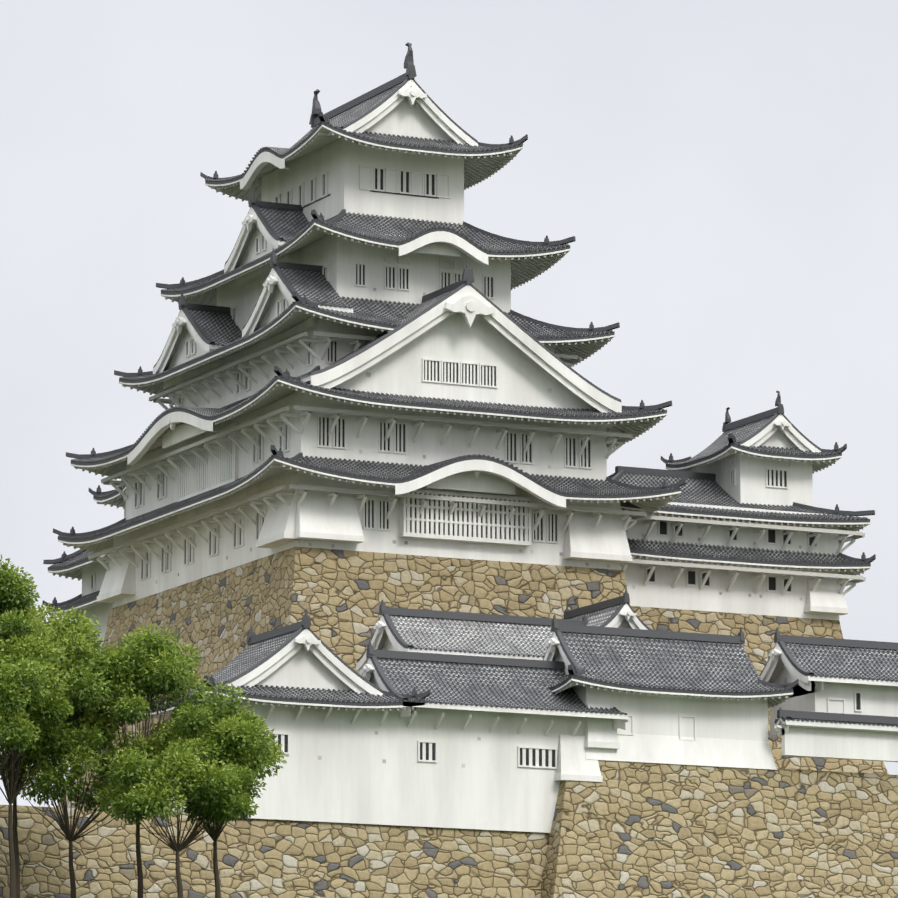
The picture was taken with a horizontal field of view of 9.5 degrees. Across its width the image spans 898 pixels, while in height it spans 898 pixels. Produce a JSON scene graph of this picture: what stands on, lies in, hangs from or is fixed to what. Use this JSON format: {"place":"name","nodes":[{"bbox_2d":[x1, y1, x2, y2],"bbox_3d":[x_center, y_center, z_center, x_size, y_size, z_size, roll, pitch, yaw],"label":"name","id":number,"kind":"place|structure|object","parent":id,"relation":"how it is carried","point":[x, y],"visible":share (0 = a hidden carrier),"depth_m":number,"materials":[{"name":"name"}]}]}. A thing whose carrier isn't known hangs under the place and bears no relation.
{"place":"outdoors","nodes":[
{"label":"outdoors","id":0,"kind":"place"},
{"bbox_2d":[42,485,125,651],"bbox_3d":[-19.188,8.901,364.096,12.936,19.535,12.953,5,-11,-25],"label":"keep","id":1,"kind":"structure","parent":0,"point":[79,565],"depth_m":363.67,"materials":[{"name":"paint"}]},
{"bbox_2d":[57,547,629,812],"bbox_3d":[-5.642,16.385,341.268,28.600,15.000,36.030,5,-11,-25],"label":"keep stone base","id":2,"kind":"object","parent":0,"point":[339,595],"visible":0.15,"depth_m":329.19,"materials":[{"name":"beige stone"}]},
{"bbox_2d":[53,42,685,607],"bbox_3d":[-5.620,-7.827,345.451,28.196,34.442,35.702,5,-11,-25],"label":"keep","id":3,"kind":"structure","parent":2,"relation":"on","point":[357,354],"depth_m":334.48,"materials":[{"name":"paint"}]},
{"bbox_2d":[0,0,897,806],"label":"sky","id":4,"kind":"structure","parent":0,"point":[723,174],"materials":[{"name":"white"}]},
{"bbox_3d":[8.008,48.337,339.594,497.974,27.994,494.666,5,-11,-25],"label":"castle hill","id":5,"kind":"structure","parent":0,"visible":0},
{"bbox_2d":[0,554,38,626],"bbox_3d":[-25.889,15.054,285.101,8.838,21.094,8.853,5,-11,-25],"label":"tree","id":6,"kind":"object","parent":5,"relation":"on","point":[6,571],"visible":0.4,"depth_m":284.36,"materials":[{"name":"green plant"}]},
{"bbox_2d":[0,648,73,779],"bbox_3d":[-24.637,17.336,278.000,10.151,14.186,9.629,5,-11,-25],"label":"tree","id":7,"kind":"object","parent":5,"relation":"on","point":[18,724],"visible":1,"depth_m":276.59,"materials":[{"name":"green plant"}]},
{"bbox_2d":[0,574,103,897],"bbox_3d":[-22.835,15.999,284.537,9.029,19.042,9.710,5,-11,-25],"label":"tree","id":8,"kind":"object","parent":5,"relation":"on","point":[59,628],"visible":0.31,"depth_m":284.30,"materials":[{"name":"green plant"}]},
{"bbox_2d":[0,608,111,897],"bbox_3d":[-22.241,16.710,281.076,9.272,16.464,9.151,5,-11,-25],"label":"tree","id":9,"kind":"object","parent":5,"relation":"on","point":[72,680],"visible":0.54,"depth_m":280.59,"materials":[{"name":"green plant"}]},
{"bbox_2d":[0,699,161,897],"bbox_3d":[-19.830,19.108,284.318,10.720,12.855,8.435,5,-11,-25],"label":"tree","id":10,"kind":"object","parent":5,"relation":"on","point":[85,740],"visible":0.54,"depth_m":282.69,"materials":[{"name":"green plant"}]},
{"bbox_2d":[67,623,212,897],"bbox_3d":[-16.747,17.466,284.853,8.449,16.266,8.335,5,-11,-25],"label":"tree","id":11,"kind":"object","parent":5,"relation":"on","point":[144,665],"visible":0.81,"depth_m":284.27,"materials":[{"name":"green plant"}]},
{"bbox_2d":[92,735,265,897],"bbox_3d":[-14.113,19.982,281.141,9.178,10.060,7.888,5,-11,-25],"label":"tree","id":12,"kind":"object","parent":5,"relation":"on","point":[211,792],"visible":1,"depth_m":279.62,"materials":[{"name":"green plant"}]},
{"bbox_2d":[139,681,287,897],"bbox_3d":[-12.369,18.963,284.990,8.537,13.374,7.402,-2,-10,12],"label":"tree","id":13,"kind":"object","parent":5,"relation":"on","point":[240,735],"visible":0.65,"depth_m":283.63,"materials":[{"name":"green plant"}]},
{"bbox_2d":[0,805,548,897],"bbox_3d":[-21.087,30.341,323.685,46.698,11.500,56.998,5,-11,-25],"label":"terrace wall","id":14,"kind":"structure","parent":5,"relation":"on","point":[262,858],"depth_m":300.89,"materials":[{"name":"stone"}]},
{"bbox_2d":[540,760,897,897],"bbox_3d":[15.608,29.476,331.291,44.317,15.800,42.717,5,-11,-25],"label":"terrace wall","id":15,"kind":"structure","parent":5,"relation":"on","point":[623,829],"depth_m":312.31,"materials":[{"name":"stone"}]},
{"bbox_2d":[133,589,897,832],"bbox_3d":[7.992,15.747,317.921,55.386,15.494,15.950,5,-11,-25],"label":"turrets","id":16,"kind":"object","parent":15,"relation":"on","point":[447,719],"visible":0.85,"depth_m":310.50,"materials":[{"name":"paint"}]},
{"bbox_2d":[631,606,887,773],"bbox_3d":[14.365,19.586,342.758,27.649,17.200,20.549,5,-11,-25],"label":"stone base","id":17,"kind":"object","parent":15,"relation":"on","point":[759,631],"visible":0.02,"depth_m":339.49,"materials":[{"name":"stone"}]},
{"bbox_2d":[607,391,875,619],"bbox_3d":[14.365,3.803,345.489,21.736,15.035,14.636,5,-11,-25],"label":"keep","id":18,"kind":"structure","parent":17,"relation":"on","point":[740,524],"depth_m":342.05,"materials":[{"name":"paint"}]}
]}

